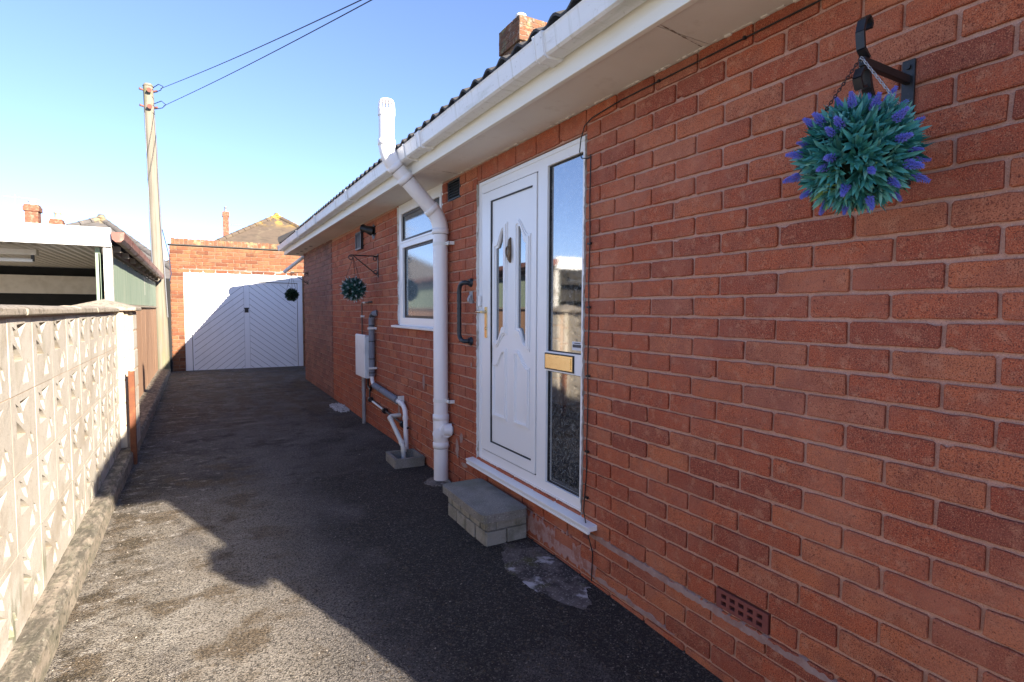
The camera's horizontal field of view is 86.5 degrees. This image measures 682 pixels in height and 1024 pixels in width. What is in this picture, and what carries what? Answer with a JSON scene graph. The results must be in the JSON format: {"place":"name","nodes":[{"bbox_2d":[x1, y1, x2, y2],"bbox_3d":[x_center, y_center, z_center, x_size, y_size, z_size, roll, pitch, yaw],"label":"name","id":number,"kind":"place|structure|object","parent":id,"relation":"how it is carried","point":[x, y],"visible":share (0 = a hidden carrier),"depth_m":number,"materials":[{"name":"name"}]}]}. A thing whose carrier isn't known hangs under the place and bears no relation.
{"place":"outdoors","nodes":[
{"label":"outdoors","id":0,"kind":"place"},
{"bbox_2d":[0,0,570,260],"label":"sky","id":1,"kind":"structure","parent":0,"point":[283,133],"materials":[{"name":"blue"}]},
{"bbox_2d":[43,366,722,681],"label":"driveway","id":2,"kind":"structure","parent":0,"point":[463,639],"depth_m":2.80,"materials":[{"name":"grey asphalt"}]},
{"bbox_2d":[166,278,172,371],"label":"side gate","id":3,"kind":"structure","parent":2,"relation":"on","point":[169,315],"depth_m":11.60,"materials":[{"name":"brown wood"}]},
{"bbox_2d":[167,238,304,370],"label":"garage","id":4,"kind":"structure","parent":2,"relation":"on","point":[232,307],"depth_m":12.27,"materials":[{"name":"orange brick"}]},
{"bbox_2d":[191,281,297,369],"bbox_3d":[-6.051,-0.350,12.430,2.156,1.970,0.073,-2,4,-29],"label":"garage door","id":5,"kind":"structure","parent":4,"relation":"in","point":[236,325],"depth_m":12.39,"materials":[{"name":"white paint"}]},
{"bbox_2d":[329,403,348,412],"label":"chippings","id":6,"kind":"object","parent":2,"relation":"on","point":[339,407],"visible":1,"depth_m":7.51,"materials":[{"name":"grey gravel"}]},
{"bbox_2d":[48,369,716,681],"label":"loose grit","id":7,"kind":"object","parent":2,"relation":"on","point":[243,562],"visible":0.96,"depth_m":2.97,"materials":[{"name":"grey gravel"}]},
{"bbox_2d":[385,448,424,468],"bbox_3d":[-0.975,1.104,4.952,0.277,0.152,0.345,-2,4,-29],"label":"drain gully","id":8,"kind":"object","parent":2,"relation":"on","point":[413,458],"visible":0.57,"depth_m":4.85,"materials":[{"name":"concrete"}]},
{"bbox_2d":[443,478,526,546],"bbox_3d":[-0.185,1.112,3.493,0.328,0.250,0.668,-2,4,-29],"label":"doorstep","id":9,"kind":"object","parent":2,"relation":"on","point":[484,513],"visible":0.97,"depth_m":3.32,"materials":[{"name":"concrete"}]},
{"bbox_2d":[500,539,591,609],"bbox_3d":[0.153,1.230,2.903,0.314,0.016,0.806,-2,4,-29],"label":"concrete patch","id":10,"kind":"object","parent":2,"relation":"on","point":[529,563],"visible":1,"depth_m":2.87,"materials":[{"name":"grey concrete"}]},
{"label":"ground","id":11,"kind":"structure","parent":0,"visible":0},
{"bbox_2d":[4,194,64,224],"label":"house","id":12,"kind":"structure","parent":11,"relation":"on","point":[32,210],"depth_m":22.86,"materials":[{"name":"orange brick"}]},
{"bbox_2d":[0,369,170,681],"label":"kerb","id":13,"kind":"structure","parent":11,"relation":"on","point":[30,657],"depth_m":2.60,"materials":[{"name":"beige concrete"}]},
{"bbox_2d":[0,299,140,668],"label":"garden wall","id":14,"kind":"structure","parent":13,"relation":"on","point":[64,417],"depth_m":2.61,"materials":[{"name":"beige concrete"}]},
{"bbox_2d":[128,371,137,464],"bbox_3d":[-3.360,0.730,4.824,0.045,0.932,0.045,-2,4,-29],"label":"metal post","id":15,"kind":"object","parent":13,"relation":"on","point":[132,409],"visible":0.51,"depth_m":4.80,"materials":[{"name":"metal"}]},
{"bbox_2d":[133,305,157,397],"bbox_3d":[-5.531,0.118,8.120,0.080,1.300,6.843,-2,4,-30],"label":"timber fence","id":16,"kind":"object","parent":13,"relation":"on","point":[146,329],"visible":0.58,"depth_m":8.77,"materials":[{"name":"brown paint"}]},
{"bbox_2d":[139,83,171,368],"bbox_3d":[-7.173,-2.176,11.105,0.520,5.993,0.352,1,3,13],"label":"telegraph pole","id":17,"kind":"object","parent":13,"relation":"on","point":[156,244],"visible":0.91,"depth_m":11.05,"materials":[{"name":"weathered timber"},{"name":"red-brown ceramic"},{"name":"dark blue wire"}]},
{"bbox_2d":[160,0,361,88],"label":"overhead wire","id":18,"kind":"object","parent":17,"relation":"attached to","point":[275,39],"visible":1,"depth_m":6.23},
{"bbox_2d":[164,0,371,105],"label":"overhead wire","id":19,"kind":"object","parent":17,"relation":"attached to","point":[280,48],"visible":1,"depth_m":6.33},
{"bbox_2d":[66,214,172,350],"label":"house","id":20,"kind":"structure","parent":11,"relation":"on","point":[100,220],"depth_m":21.88,"materials":[{"name":"brown stone"}]},
{"bbox_2d":[222,206,241,235],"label":"house","id":21,"kind":"structure","parent":11,"relation":"on","point":[225,216],"depth_m":56.73,"materials":[{"name":"orange brick"}]},
{"bbox_2d":[167,213,299,262],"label":"house","id":22,"kind":"structure","parent":11,"relation":"on","point":[272,229],"depth_m":28.67,"materials":[{"name":"brown tile"}]},
{"bbox_2d":[277,0,1023,681],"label":"bungalow","id":23,"kind":"object","parent":11,"relation":"on","point":[803,444],"visible":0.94,"depth_m":2.01,"materials":[{"name":"red brick"}]},
{"bbox_2d":[290,271,308,284],"bbox_3d":[-3.934,-1.159,10.060,0.329,0.265,0.020,-2,4,-29],"label":"hanging bracket","id":24,"kind":"object","parent":23,"relation":"attached to","point":[298,277],"visible":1,"depth_m":10.06,"materials":[{"name":"black metal"}]},
{"bbox_2d":[284,274,298,301],"bbox_3d":[-4.054,-0.977,10.004,0.270,0.519,0.275,-2,4,-29],"label":"topiary ball","id":25,"kind":"object","parent":24,"relation":"hanging from","point":[292,294],"visible":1,"depth_m":9.96,"materials":[{"name":"green plant"}]},
{"bbox_2d":[355,334,369,378],"bbox_3d":[-1.755,0.171,6.478,0.110,0.505,0.448,-2,4,-29],"label":"meter box","id":26,"kind":"object","parent":23,"relation":"attached to","point":[362,352],"visible":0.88,"depth_m":6.36,"materials":[{"name":"white plastic"}]},
{"bbox_2d":[355,334,365,377],"bbox_3d":[-1.798,0.170,6.457,0.014,0.500,0.442,-2,4,-29],"label":"box door","id":27,"kind":"structure","parent":26,"relation":"in","point":[360,345],"depth_m":6.42,"materials":[{"name":"white plastic"}]},
{"bbox_2d":[361,377,365,423],"bbox_3d":[-1.801,0.712,6.615,0.056,0.620,0.056,-2,4,-29],"label":"conduit","id":28,"kind":"object","parent":23,"relation":"attached to","point":[363,389],"visible":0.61,"depth_m":6.60,"materials":[{"name":"grey plastic"}]},
{"bbox_2d":[348,254,378,277],"bbox_3d":[-1.636,-0.838,5.995,0.329,0.265,0.020,-2,4,-29],"label":"hanging bracket","id":29,"kind":"object","parent":23,"relation":"attached to","point":[377,271],"visible":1,"depth_m":6.03,"materials":[{"name":"black metal"}]},
{"bbox_2d":[339,257,367,302],"bbox_3d":[-1.736,-0.666,5.952,0.298,0.499,0.297,-2,4,-29],"label":"topiary ball","id":30,"kind":"object","parent":29,"relation":"hanging from","point":[354,289],"visible":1,"depth_m":5.90,"materials":[{"name":"teal plant"}]},
{"bbox_2d":[360,301,371,334],"bbox_3d":[-1.736,-0.269,6.500,0.051,0.412,0.393,-2,4,-29],"label":"copper pipe","id":31,"kind":"object","parent":23,"relation":"attached to","point":[362,315],"visible":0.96,"depth_m":6.64,"materials":[{"name":"metal"}]},
{"bbox_2d":[367,378,408,428],"bbox_3d":[-1.353,0.644,5.835,0.063,0.353,1.450,-2,4,-29],"label":"gas pipe","id":32,"kind":"object","parent":23,"relation":"attached to","point":[383,410],"visible":0.84,"depth_m":6.06,"materials":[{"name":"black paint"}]},
{"bbox_2d":[368,310,408,448],"bbox_3d":[-1.306,0.366,5.724,0.124,1.380,1.274,-2,4,-29],"label":"waste pipe","id":33,"kind":"object","parent":23,"relation":"attached to","point":[398,400],"visible":0.98,"depth_m":6.13,"materials":[{"name":"grey plastic"}]},
{"bbox_2d":[387,413,405,457],"bbox_3d":[-1.079,0.912,5.282,0.142,0.341,0.492,-2,4,-29],"label":"overflow pipe","id":34,"kind":"object","parent":23,"relation":"attached to","point":[390,417],"visible":0.98,"depth_m":5.21,"materials":[{"name":"plastic"}]},
{"bbox_2d":[378,98,454,486],"bbox_3d":[-0.744,-0.316,4.212,0.565,2.954,0.263,-2,4,-29],"label":"soil pipe","id":35,"kind":"object","parent":23,"relation":"attached to","point":[401,173],"visible":1,"depth_m":4.26,"materials":[{"name":"white plastic"}]},
{"bbox_2d":[391,184,442,330],"bbox_3d":[-0.864,-0.714,4.990,0.120,1.210,1.300,-2,4,-29],"label":"window frame","id":36,"kind":"structure","parent":23,"relation":"in","point":[414,228],"depth_m":5.08,"materials":[{"name":"white plastic"}]},
{"bbox_2d":[457,278,472,345],"bbox_3d":[-0.349,-0.214,3.996,0.078,0.496,0.132,-2,4,-29],"label":"grab rail","id":37,"kind":"object","parent":23,"relation":"attached to","point":[469,283],"visible":1,"depth_m":4.00,"materials":[{"name":"black plastic"}]},
{"bbox_2d":[467,291,473,302],"bbox_3d":[-0.310,-0.319,3.977,0.038,0.090,0.055,-2,4,-29],"label":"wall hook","id":38,"kind":"object","parent":23,"relation":"attached to","point":[470,299],"depth_m":3.97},
{"bbox_2d":[474,172,537,474],"bbox_3d":[-0.043,-0.110,3.571,0.110,1.815,0.768,-2,4,-29],"label":"front door","id":39,"kind":"structure","parent":23,"relation":"in","point":[510,211],"depth_m":3.52,"materials":[{"name":"white plastic"}]},
{"bbox_2d":[579,0,821,580],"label":"cable","id":40,"kind":"object","parent":23,"relation":"attached to","point":[589,243],"visible":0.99,"depth_m":2.72,"materials":[{"name":"plastic"}]},
{"bbox_2d":[852,14,915,184],"bbox_3d":[0.979,-0.626,1.436,0.256,0.400,0.032,-2,4,-29],"label":"hanging bracket","id":41,"kind":"object","parent":23,"relation":"attached to","point":[862,80],"visible":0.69,"depth_m":1.39,"materials":[{"name":"black metal"}]},
{"bbox_2d":[782,56,933,217],"bbox_3d":[0.887,-0.519,1.389,0.329,0.404,0.320,-2,4,-29],"label":"topiary ball","id":42,"kind":"object","parent":41,"relation":"hanging from","point":[857,152],"visible":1,"depth_m":1.32,"materials":[{"name":"teal plastic"}]},
{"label":"neighbour drive","id":43,"kind":"structure","parent":0,"visible":0},
{"bbox_2d":[0,221,163,305],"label":"carport","id":44,"kind":"object","parent":43,"relation":"on","point":[70,265],"visible":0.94,"depth_m":6.82,"materials":[{"name":"white paint"}]},
{"bbox_2d":[0,248,38,261],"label":"strip light","id":45,"kind":"object","parent":44,"relation":"attached to","point":[33,253],"visible":1,"depth_m":5.27,"materials":[{"name":"white paint"}]}
]}

